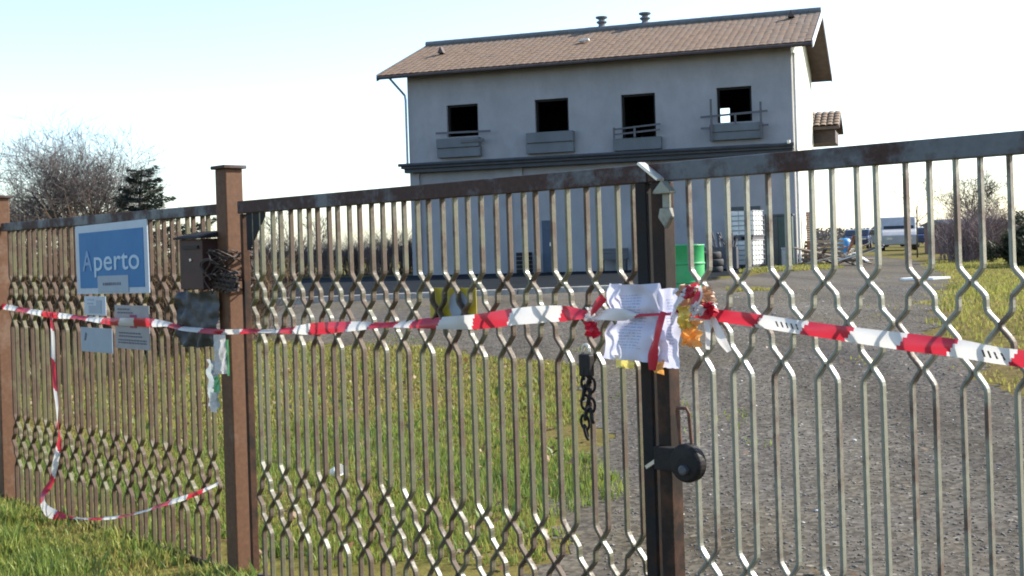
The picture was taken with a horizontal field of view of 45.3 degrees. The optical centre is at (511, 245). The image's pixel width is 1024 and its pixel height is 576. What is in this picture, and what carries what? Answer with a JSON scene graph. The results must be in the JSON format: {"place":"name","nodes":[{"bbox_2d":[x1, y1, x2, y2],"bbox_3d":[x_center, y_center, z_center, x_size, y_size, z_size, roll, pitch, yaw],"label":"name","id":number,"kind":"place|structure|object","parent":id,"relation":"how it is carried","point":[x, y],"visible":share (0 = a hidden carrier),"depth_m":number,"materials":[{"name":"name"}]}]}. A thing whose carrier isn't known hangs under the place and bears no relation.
{"place":"outdoors","nodes":[
{"label":"outdoors","id":0,"kind":"place"},
{"bbox_2d":[20,352,70,398],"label":"yard grass","id":1,"kind":"structure","parent":0,"point":[30,387],"depth_m":14.49,"materials":[{"name":"green plant"}]},
{"bbox_2d":[0,492,269,575],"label":"roadside grass","id":2,"kind":"structure","parent":0,"point":[52,555],"depth_m":6.59,"materials":[{"name":"green plant"}]},
{"bbox_2d":[16,339,584,449],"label":"dry lawn grass","id":3,"kind":"structure","parent":0,"point":[521,371],"depth_m":12.65,"materials":[{"name":"green plant"}]},
{"bbox_2d":[16,397,622,569],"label":"lawn grass","id":4,"kind":"structure","parent":0,"point":[363,512],"depth_m":8.22,"materials":[{"name":"green plant"}]},
{"bbox_2d":[329,464,342,475],"bbox_3d":[-1.209,1.548,8.437,0.084,0.082,0.092,-2,-20,-40],"label":"paper cup","id":5,"kind":"object","parent":4,"relation":"on","point":[332,471],"visible":0.44,"depth_m":8.43,"materials":[{"name":"white paper"}]},
{"bbox_2d":[0,0,1023,255],"label":"sky","id":6,"kind":"structure","parent":0,"point":[289,92],"materials":[{"name":"white"}]},
{"bbox_2d":[4,236,1023,575],"bbox_3d":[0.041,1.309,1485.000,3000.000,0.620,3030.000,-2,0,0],"label":"ground","id":7,"kind":"structure","parent":0,"point":[446,566],"depth_m":8.98,"materials":[{"name":"plant"}]},
{"bbox_2d":[0,195,16,502],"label":"fence post","id":8,"kind":"object","parent":7,"relation":"on","point":[7,465],"visible":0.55,"depth_m":8.26,"materials":[{"name":"metal"}]},
{"bbox_2d":[0,500,29,561],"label":"tall tuft grass","id":9,"kind":"structure","parent":7,"relation":"on","point":[9,539],"depth_m":6.74,"materials":[{"name":"green plant"}]},
{"bbox_2d":[16,208,48,278],"bbox_3d":[-8.246,0.406,18.734,3.095,2.677,2.990,-2,0,43],"label":"dry brush","id":10,"kind":"object","parent":7,"relation":"on","point":[26,232],"visible":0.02,"depth_m":19.21,"materials":[{"name":"brown plant"}]},
{"bbox_2d":[0,165,83,257],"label":"bare tree","id":11,"kind":"object","parent":7,"relation":"on","point":[11,217],"visible":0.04,"depth_m":65.92,"materials":[{"name":"brown plant"}]},
{"bbox_2d":[10,198,76,351],"bbox_3d":[-7.334,0.565,17.025,3.087,2.380,2.311,-2,0,-34],"label":"dry brush","id":12,"kind":"object","parent":7,"relation":"on","point":[13,298],"visible":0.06,"depth_m":17.01,"materials":[{"name":"brown plant"}]},
{"bbox_2d":[13,217,112,358],"bbox_3d":[-6.602,0.613,17.534,2.576,2.137,2.551,-2,0,15],"label":"dry brush","id":13,"kind":"object","parent":7,"relation":"on","point":[18,317],"visible":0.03,"depth_m":17.14,"materials":[{"name":"brown plant"}]},
{"bbox_2d":[18,321,151,389],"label":"dead grass","id":14,"kind":"structure","parent":7,"relation":"on","point":[131,362],"depth_m":15.44,"materials":[{"name":"green plant"}]},
{"bbox_2d":[16,194,156,355],"bbox_3d":[-6.066,0.439,17.191,2.685,2.404,2.779,-2,0,-3],"label":"dry brush","id":15,"kind":"object","parent":7,"relation":"on","point":[75,304],"visible":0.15,"depth_m":16.89,"materials":[{"name":"brown plant"}]},
{"bbox_2d":[9,187,169,346],"bbox_3d":[-6.458,0.291,19.154,3.332,2.570,2.495,-2,0,-10],"label":"dry brush","id":16,"kind":"object","parent":7,"relation":"on","point":[66,228],"visible":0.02,"depth_m":18.95,"materials":[{"name":"brown plant"}]},
{"bbox_2d":[0,110,180,245],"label":"bare tree","id":17,"kind":"object","parent":7,"relation":"on","point":[56,188],"visible":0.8,"depth_m":59.16,"materials":[{"name":"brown plant"}]},
{"bbox_2d":[1,204,227,570],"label":"metal fence","id":18,"kind":"object","parent":7,"relation":"on","point":[18,229],"visible":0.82,"depth_m":7.22,"materials":[{"name":"metal"}]},
{"bbox_2d":[84,296,106,315],"bbox_3d":[-2.463,0.354,7.245,0.007,0.112,0.280,-2,0,-44],"label":"sign","id":19,"kind":"object","parent":18,"relation":"attached to","point":[94,305],"visible":1,"depth_m":7.24,"materials":[{"name":"white paper"}]},
{"bbox_2d":[81,327,112,353],"bbox_3d":[-2.453,0.556,7.242,0.007,0.144,0.410,-2,0,-44],"label":"sign","id":20,"kind":"object","parent":18,"relation":"attached to","point":[100,340],"visible":1,"depth_m":7.23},
{"bbox_2d":[75,219,149,293],"bbox_3d":[-2.318,0.071,7.081,0.012,0.408,0.905,-2,-1,-44],"label":"open sign","id":21,"kind":"object","parent":18,"relation":"attached to","point":[112,258],"visible":1,"depth_m":7.05,"materials":[{"name":"blue plastic"}]},
{"bbox_2d":[40,313,218,519],"bbox_3d":[-2.219,1.023,6.930,0.122,1.249,2.083,-2,0,-44],"label":"barrier tape","id":22,"kind":"object","parent":18,"relation":"attached to","point":[47,510],"visible":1,"depth_m":7.61,"materials":[{"name":"red"}]},
{"bbox_2d":[115,305,150,350],"bbox_3d":[-2.143,0.459,6.918,0.007,0.247,0.410,-2,0,-44],"label":"sign","id":23,"kind":"object","parent":18,"relation":"attached to","point":[133,337],"visible":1,"depth_m":6.91,"materials":[{"name":"white paper"}]},
{"bbox_2d":[173,231,217,289],"bbox_3d":[-1.592,0.073,6.239,0.140,0.294,0.270,-2,0,-44],"label":"letter box","id":24,"kind":"object","parent":18,"relation":"attached to","point":[194,247],"visible":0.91,"depth_m":6.18,"materials":[{"name":"paint"}]},
{"bbox_2d":[174,291,219,347],"bbox_3d":[-1.609,0.378,6.289,0.048,0.297,0.437,-2,0,-44],"label":"plastic sheet","id":25,"kind":"object","parent":18,"relation":"attached to","point":[198,310],"visible":0.98,"depth_m":6.28,"materials":[{"name":"black plastic"}]},
{"bbox_2d":[2,303,670,334],"bbox_3d":[-1.549,0.359,6.209,0.093,0.172,5.982,-2,0,-43],"label":"barrier tape","id":26,"kind":"object","parent":18,"relation":"attached to","point":[526,315],"visible":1,"depth_m":5.05,"materials":[{"name":"red plastic"}]},
{"bbox_2d":[213,335,229,375],"bbox_3d":[-1.442,0.543,6.092,0.080,0.205,0.015,-2,0,13],"label":"paper strip","id":27,"kind":"object","parent":26,"relation":"hanging from","point":[221,346],"visible":1,"depth_m":6.09,"materials":[{"name":"grey paper"}]},
{"bbox_2d":[80,197,216,354],"bbox_3d":[-5.197,0.413,17.549,2.946,2.272,2.206,-2,0,36],"label":"dry brush","id":28,"kind":"object","parent":7,"relation":"on","point":[138,304],"visible":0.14,"depth_m":17.33,"materials":[{"name":"brown plant"}]},
{"bbox_2d":[110,165,216,270],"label":"conifer tree","id":29,"kind":"object","parent":7,"relation":"on","point":[151,193],"visible":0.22,"depth_m":51.83,"materials":[{"name":"green plant"}]},
{"bbox_2d":[123,231,271,355],"bbox_3d":[-4.463,0.595,17.228,2.208,1.832,2.187,-2,0,16],"label":"dry brush","id":30,"kind":"object","parent":7,"relation":"on","point":[170,281],"visible":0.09,"depth_m":16.97,"materials":[{"name":"brown plant"}]},
{"bbox_2d":[210,165,250,573],"bbox_3d":[-1.393,0.680,6.175,0.132,2.168,0.132,-2,0,-44],"label":"fence post","id":31,"kind":"object","parent":7,"relation":"on","point":[229,186],"visible":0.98,"depth_m":6.13,"materials":[{"name":"paint"}]},
{"bbox_2d":[206,359,220,407],"bbox_3d":[-1.514,0.697,6.220,0.036,0.260,0.122,-2,0,-44],"label":"plastic shred","id":32,"kind":"object","parent":31,"relation":"attached to","point":[210,372],"visible":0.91,"depth_m":6.22,"materials":[{"name":"grey plastic"}]},
{"bbox_2d":[210,376,219,411],"bbox_3d":[-1.495,0.748,6.178,0.055,0.180,0.016,-2,0,16],"label":"paper strip","id":33,"kind":"object","parent":31,"relation":"attached to","point":[213,402],"visible":1,"depth_m":6.18,"materials":[{"name":"grey paper"}]},
{"bbox_2d":[199,248,255,293],"bbox_3d":[-1.416,0.123,6.157,0.256,0.234,0.299,-2,0,12],"label":"barbed wire","id":34,"kind":"object","parent":31,"relation":"attached to","point":[222,282],"visible":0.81,"depth_m":6.08,"materials":[{"name":"black metal"}]},
{"bbox_2d":[176,226,323,338],"bbox_3d":[-3.964,0.500,18.430,2.126,1.781,2.147,-2,0,20],"label":"dry brush","id":35,"kind":"object","parent":7,"relation":"on","point":[260,304],"visible":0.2,"depth_m":18.37,"materials":[{"name":"brown plant"}]},
{"bbox_2d":[252,230,297,278],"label":"bare hedge shrub","id":36,"kind":"object","parent":7,"relation":"on","point":[267,248],"visible":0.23,"depth_m":48.89,"materials":[{"name":"plant"}]},
{"bbox_2d":[264,211,324,277],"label":"bare tree","id":37,"kind":"object","parent":7,"relation":"on","point":[267,222],"visible":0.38,"depth_m":49.86,"materials":[{"name":"brown plant"}]},
{"bbox_2d":[277,232,326,276],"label":"bare hedge shrub","id":38,"kind":"object","parent":7,"relation":"on","point":[297,263],"visible":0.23,"depth_m":50.19,"materials":[{"name":"brown plant"}]},
{"bbox_2d":[22,339,597,569],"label":"fallen leaves","id":39,"kind":"object","parent":7,"relation":"on","point":[350,544],"visible":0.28,"depth_m":9.84,"materials":[{"name":"brown plant"}]},
{"bbox_2d":[17,333,603,556],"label":"dry stalks","id":40,"kind":"object","parent":7,"relation":"on","point":[337,346],"visible":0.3,"depth_m":10.09,"materials":[{"name":"beige plant"}]},
{"bbox_2d":[295,215,332,244],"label":"bare tree","id":41,"kind":"object","parent":7,"relation":"on","point":[314,228],"visible":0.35,"depth_m":51.90,"materials":[{"name":"brown plant"}]},
{"bbox_2d":[41,338,601,562],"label":"broadleaf weeds","id":42,"kind":"object","parent":7,"relation":"on","point":[421,487],"visible":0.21,"depth_m":9.36,"materials":[{"name":"green plant"}]},
{"bbox_2d":[297,229,354,276],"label":"bare hedge shrub","id":43,"kind":"object","parent":7,"relation":"on","point":[324,262],"visible":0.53,"depth_m":49.29,"materials":[{"name":"plant"}]},
{"bbox_2d":[324,225,387,275],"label":"bare hedge shrub","id":44,"kind":"object","parent":7,"relation":"on","point":[356,265],"visible":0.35,"depth_m":50.27,"materials":[{"name":"plant"}]},
{"bbox_2d":[353,226,411,275],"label":"bare hedge shrub","id":45,"kind":"object","parent":7,"relation":"on","point":[378,259],"visible":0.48,"depth_m":49.23,"materials":[{"name":"brown plant"}]},
{"bbox_2d":[364,223,412,273],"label":"bare hedge shrub","id":46,"kind":"object","parent":7,"relation":"on","point":[410,257],"visible":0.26,"depth_m":50.61,"materials":[{"name":"brown plant"}]},
{"bbox_2d":[270,285,608,305],"bbox_3d":[-6.900,1.188,23.861,18.352,0.180,0.341,-2,0,-10],"label":"kerb strip","id":47,"kind":"object","parent":7,"relation":"on","point":[492,292],"visible":0.15,"depth_m":24.67,"materials":[{"name":"concrete"}]},
{"bbox_2d":[154,269,742,302],"bbox_3d":[-7.628,1.542,36.874,32.904,0.620,30.478,-2,0,0],"label":"asphalt apron","id":48,"kind":"object","parent":7,"relation":"on","point":[518,280],"visible":0.2,"depth_m":34.97,"materials":[{"name":"grey asphalt"}]},
{"bbox_2d":[516,252,532,272],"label":"crate","id":49,"kind":"object","parent":48,"relation":"on","point":[519,266],"visible":0.74,"depth_m":44.05,"materials":[{"name":"black plastic"}]},
{"bbox_2d":[603,248,628,270],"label":"bench","id":50,"kind":"object","parent":48,"relation":"on","point":[609,253],"visible":0.62,"depth_m":43.29,"materials":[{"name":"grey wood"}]},
{"bbox_2d":[705,266,722,271],"bbox_3d":[6.075,0.709,37.200,0.640,0.200,0.640,-2,0,0],"label":"tyre","id":51,"kind":"object","parent":48,"relation":"on","point":[717,268],"visible":0.45,"depth_m":36.92,"materials":[{"name":"black rubber"}]},
{"bbox_2d":[704,259,723,265],"bbox_3d":[6.099,0.498,37.200,0.640,0.200,0.640,-1,2,0],"label":"tyre","id":52,"kind":"object","parent":51,"relation":"on","point":[718,262],"visible":0.58,"depth_m":36.92,"materials":[{"name":"black rubber"}]},
{"bbox_2d":[704,251,720,258],"bbox_3d":[6.032,0.280,37.250,0.640,0.200,0.640,0,4,33],"label":"tyre","id":53,"kind":"object","parent":52,"relation":"on","point":[716,254],"visible":0.56,"depth_m":37.00,"materials":[{"name":"black rubber"}]},
{"bbox_2d":[704,232,738,268],"bbox_3d":[6.573,0.139,38.964,1.248,1.188,0.902,-2,0,15],"label":"metal bin","id":54,"kind":"object","parent":48,"relation":"on","point":[735,256],"visible":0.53,"depth_m":38.60,"materials":[{"name":"grey metal"}]},
{"bbox_2d":[726,239,765,269],"bbox_3d":[7.592,0.265,40.000,1.002,0.990,1.042,-2,0,34],"label":"liquid tank","id":55,"kind":"object","parent":48,"relation":"on","point":[757,249],"visible":0.49,"depth_m":39.59,"materials":[{"name":"white plastic"}]},
{"bbox_2d":[724,210,764,239],"bbox_3d":[7.582,-0.687,40.000,1.002,0.990,1.042,-2,0,32],"label":"liquid tank","id":56,"kind":"object","parent":55,"relation":"on","point":[737,221],"visible":0.78,"depth_m":39.65,"materials":[{"name":"white plastic"}]},
{"bbox_2d":[37,223,1015,261],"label":"distant wood","id":57,"kind":"object","parent":7,"relation":"on","point":[817,228],"visible":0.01,"depth_m":228.54,"materials":[{"name":"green plant"}]},
{"bbox_2d":[170,255,1023,575],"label":"gravel drive","id":58,"kind":"structure","parent":7,"relation":"on","point":[900,367],"depth_m":8.73,"materials":[{"name":"grey gravel"}]},
{"bbox_2d":[237,162,663,575],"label":"gate leaf","id":59,"kind":"object","parent":58,"relation":"on","point":[253,215],"visible":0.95,"depth_m":5.05,"materials":[{"name":"paint"}]},
{"bbox_2d":[430,288,477,329],"bbox_3d":[-0.242,0.255,4.996,0.008,0.169,0.285,-2,0,-44],"label":"yellow sign","id":60,"kind":"object","parent":59,"relation":"attached to","point":[451,308],"visible":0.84,"depth_m":4.99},
{"bbox_2d":[579,343,595,440],"bbox_3d":[0.271,0.523,4.388,0.045,0.351,0.063,-2,0,-44],"label":"chain","id":61,"kind":"object","parent":59,"relation":"hanging from","point":[586,365],"visible":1,"depth_m":4.38,"materials":[{"name":"black metal"}]},
{"bbox_2d":[583,283,680,374],"bbox_3d":[0.415,0.282,4.219,0.129,0.308,0.421,-2,0,-44],"label":"paper notice","id":62,"kind":"object","parent":59,"relation":"attached to","point":[653,341],"visible":0.98,"depth_m":4.15,"materials":[{"name":"white paper"}]},
{"bbox_2d":[271,333,771,446],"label":"gravel weeds","id":63,"kind":"object","parent":58,"relation":"on","point":[742,413],"visible":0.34,"depth_m":9.97,"materials":[{"name":"green plant"}]},
{"bbox_2d":[675,244,704,297],"bbox_3d":[2.845,0.443,20.000,0.616,0.935,0.616,-2,0,0],"label":"steel drum","id":64,"kind":"object","parent":58,"relation":"on","point":[684,275],"visible":0.47,"depth_m":19.74,"materials":[{"name":"green metal"}]},
{"bbox_2d":[380,284,1023,575],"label":"gravel stones","id":65,"kind":"object","parent":58,"relation":"on","point":[904,570],"visible":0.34,"depth_m":8.79,"materials":[{"name":"grey gravel"}]},
{"bbox_2d":[725,286,770,291],"bbox_3d":[4.539,0.808,23.512,0.779,0.108,1.006,-2,0,0],"label":"weed patch","id":66,"kind":"object","parent":58,"relation":"on","point":[739,289],"visible":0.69,"depth_m":23.22,"materials":[{"name":"green plant"}]},
{"bbox_2d":[611,310,1001,575],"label":"drive leaves","id":67,"kind":"object","parent":58,"relation":"on","point":[827,546],"visible":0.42,"depth_m":8.52,"materials":[{"name":"brown plant"}]},
{"bbox_2d":[806,212,810,261],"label":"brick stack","id":68,"kind":"object","parent":58,"relation":"on","point":[808,231],"visible":0.3,"depth_m":43.51,"materials":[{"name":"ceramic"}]},
{"bbox_2d":[805,240,843,262],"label":"pallet stack","id":69,"kind":"object","parent":58,"relation":"on","point":[827,245],"visible":0.4,"depth_m":44.23,"materials":[{"name":"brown wood"}]},
{"bbox_2d":[838,237,851,255],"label":"water tank","id":70,"kind":"object","parent":58,"relation":"on","point":[846,242],"visible":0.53,"depth_m":47.57,"materials":[{"name":"blue plastic"}]},
{"bbox_2d":[700,287,998,564],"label":"pale gravel chips","id":71,"kind":"object","parent":58,"relation":"on","point":[816,510],"visible":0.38,"depth_m":9.25,"materials":[{"name":"gravel"}]},
{"bbox_2d":[850,277,965,364],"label":"track weeds","id":72,"kind":"object","parent":58,"relation":"on","point":[896,309],"visible":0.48,"depth_m":16.85,"materials":[{"name":"green plant"}]},
{"bbox_2d":[900,276,950,280],"bbox_3d":[8.735,0.687,25.912,1.100,0.050,0.420,-2,0,-4],"label":"white board","id":73,"kind":"object","parent":58,"relation":"on","point":[929,278],"visible":0.75,"depth_m":25.75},
{"bbox_2d":[376,7,832,274],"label":"building","id":74,"kind":"structure","parent":7,"relation":"on","point":[601,95],"depth_m":44.20,"materials":[{"name":"paint"}]},
{"bbox_2d":[448,104,478,136],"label":"window","id":75,"kind":"structure","parent":74,"relation":"in","point":[469,105],"depth_m":45.62,"materials":[{"name":"black metal"}]},
{"bbox_2d":[542,220,551,271],"bbox_3d":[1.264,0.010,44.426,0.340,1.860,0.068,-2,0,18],"label":"door","id":76,"kind":"structure","parent":74,"relation":"in","point":[546,238],"depth_m":44.42,"materials":[{"name":"blue paint"}]},
{"bbox_2d":[536,98,568,131],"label":"window","id":77,"kind":"structure","parent":74,"relation":"in","point":[562,99],"depth_m":44.53,"materials":[{"name":"black metal"}]},
{"bbox_2d":[622,93,655,137],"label":"window","id":78,"kind":"structure","parent":74,"relation":"in","point":[650,94],"depth_m":43.52,"materials":[{"name":"black metal"}]},
{"bbox_2d":[717,86,751,122],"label":"window","id":79,"kind":"structure","parent":74,"relation":"in","point":[746,87],"depth_m":42.41,"materials":[{"name":"black metal"}]},
{"bbox_2d":[731,206,760,239],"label":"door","id":80,"kind":"structure","parent":74,"relation":"in","point":[735,209],"depth_m":42.22,"materials":[{"name":"grey metal"}]},
{"bbox_2d":[812,110,843,146],"bbox_3d":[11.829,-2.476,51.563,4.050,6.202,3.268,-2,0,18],"label":"chimney","id":81,"kind":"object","parent":74,"relation":"on","point":[827,128],"depth_m":50.20,"materials":[{"name":"paint"}]},
{"bbox_2d":[781,248,785,265],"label":"plastic box","id":82,"kind":"object","parent":7,"relation":"on","point":[783,257],"visible":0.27,"depth_m":40.02,"materials":[{"name":"plastic"}]},
{"bbox_2d":[739,262,843,272],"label":"verge grass","id":83,"kind":"structure","parent":7,"relation":"on","point":[801,267],"depth_m":36.80,"materials":[{"name":"green plant"}]},
{"bbox_2d":[762,213,794,264],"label":"cabinet","id":84,"kind":"object","parent":83,"relation":"on","point":[778,232],"visible":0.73,"depth_m":40.88,"materials":[{"name":"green metal"}]},
{"bbox_2d":[798,253,824,264],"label":"pallet stack","id":85,"kind":"object","parent":7,"relation":"on","point":[807,255],"visible":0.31,"depth_m":41.83,"materials":[{"name":"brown wood"}]},
{"bbox_2d":[794,244,884,264],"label":"timber heap","id":86,"kind":"object","parent":7,"relation":"on","point":[847,259],"visible":0.62,"depth_m":40.47,"materials":[{"name":"brown wood"}]},
{"bbox_2d":[817,235,869,256],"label":"timber heap","id":87,"kind":"object","parent":7,"relation":"on","point":[850,250],"visible":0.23,"depth_m":46.37,"materials":[{"name":"wood"}]},
{"bbox_2d":[845,229,871,247],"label":"parked car","id":88,"kind":"object","parent":7,"relation":"on","point":[866,236],"visible":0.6,"depth_m":89.14,"materials":[{"name":"blue metal"}]},
{"bbox_2d":[871,229,904,246],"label":"parked car","id":89,"kind":"object","parent":7,"relation":"on","point":[872,234],"visible":0.1,"depth_m":95.11,"materials":[{"name":"silver metal"}]},
{"bbox_2d":[880,216,915,250],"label":"parked van","id":90,"kind":"object","parent":7,"relation":"on","point":[892,230],"visible":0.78,"depth_m":72.26,"materials":[{"name":"white metal"}]},
{"bbox_2d":[884,165,940,257],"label":"bare tree","id":91,"kind":"object","parent":7,"relation":"on","point":[916,209],"visible":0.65,"depth_m":49.96,"materials":[{"name":"brown plant"}]},
{"bbox_2d":[816,228,1017,244],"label":"scrub","id":92,"kind":"object","parent":7,"relation":"on","point":[822,237],"visible":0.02,"depth_m":114.98,"materials":[{"name":"brown plant"}]},
{"bbox_2d":[918,227,924,246],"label":"parked car","id":93,"kind":"object","parent":7,"relation":"on","point":[920,234],"visible":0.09,"depth_m":86.63,"materials":[{"name":"blue metal"}]},
{"bbox_2d":[911,204,1003,259],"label":"bare scrub","id":94,"kind":"object","parent":7,"relation":"on","point":[937,226],"visible":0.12,"depth_m":43.51,"materials":[{"name":"brown plant"}]},
{"bbox_2d":[912,183,1006,221],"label":"bare tree","id":95,"kind":"object","parent":7,"relation":"on","point":[952,209],"visible":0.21,"depth_m":61.80,"materials":[{"name":"brown plant"}]},
{"bbox_2d":[920,218,998,252],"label":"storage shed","id":96,"kind":"structure","parent":7,"relation":"on","point":[926,240],"depth_m":58.74,"materials":[{"name":"brown wood"}]},
{"bbox_2d":[924,202,1006,262],"bbox_3d":[14.577,-0.442,39.271,2.592,1.984,3.145,-2,0,12],"label":"bare scrub","id":97,"kind":"object","parent":7,"relation":"on","point":[971,249],"visible":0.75,"depth_m":39.36,"materials":[{"name":"plant"}]},
{"bbox_2d":[933,161,1020,219],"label":"bare tree","id":98,"kind":"object","parent":7,"relation":"on","point":[988,194],"visible":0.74,"depth_m":57.58,"materials":[{"name":"brown plant"}]},
{"bbox_2d":[936,192,1017,257],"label":"bare scrub","id":99,"kind":"object","parent":7,"relation":"on","point":[996,229],"visible":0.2,"depth_m":45.23,"materials":[{"name":"brown plant"}]},
{"bbox_2d":[946,194,1023,254],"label":"bare scrub","id":100,"kind":"object","parent":7,"relation":"on","point":[1006,224],"visible":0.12,"depth_m":48.80,"materials":[{"name":"plant"}]},
{"bbox_2d":[978,224,1023,266],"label":"evergreen shrub","id":101,"kind":"object","parent":7,"relation":"on","point":[1003,252],"visible":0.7,"depth_m":32.96,"materials":[{"name":"green plant"}]},
{"bbox_2d":[1002,210,1023,263],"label":"evergreen shrub","id":102,"kind":"object","parent":7,"relation":"on","point":[1019,215],"visible":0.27,"depth_m":35.90,"materials":[{"name":"green plant"}]},
{"bbox_2d":[911,258,1023,394],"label":"lawn grass","id":103,"kind":"structure","parent":0,"point":[1006,287],"depth_m":18.08,"materials":[{"name":"green plant"}]},
{"bbox_3d":[2.436,0.559,2.195,0.132,2.168,0.132,-2,0,-44],"label":"fence post","id":104,"kind":"object","parent":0,"visible":0},
{"bbox_2d":[645,130,1023,575],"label":"gate leaf","id":105,"kind":"object","parent":104,"relation":"attached to","point":[676,462],"visible":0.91,"depth_m":3.74,"materials":[{"name":"paint"}]},
{"bbox_2d":[675,283,730,351],"bbox_3d":[0.621,0.231,3.990,0.116,0.223,0.222,-2,0,-44],"label":"flower bouquet","id":106,"kind":"object","parent":105,"relation":"attached to","point":[695,299],"visible":1,"depth_m":3.99,"materials":[{"name":"beige paper"}]},
{"bbox_2d":[676,310,1023,367],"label":"barrier tape","id":107,"kind":"object","parent":105,"relation":"attached to","point":[958,348],"visible":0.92,"depth_m":3.56,"materials":[{"name":"red plastic"}]}
]}

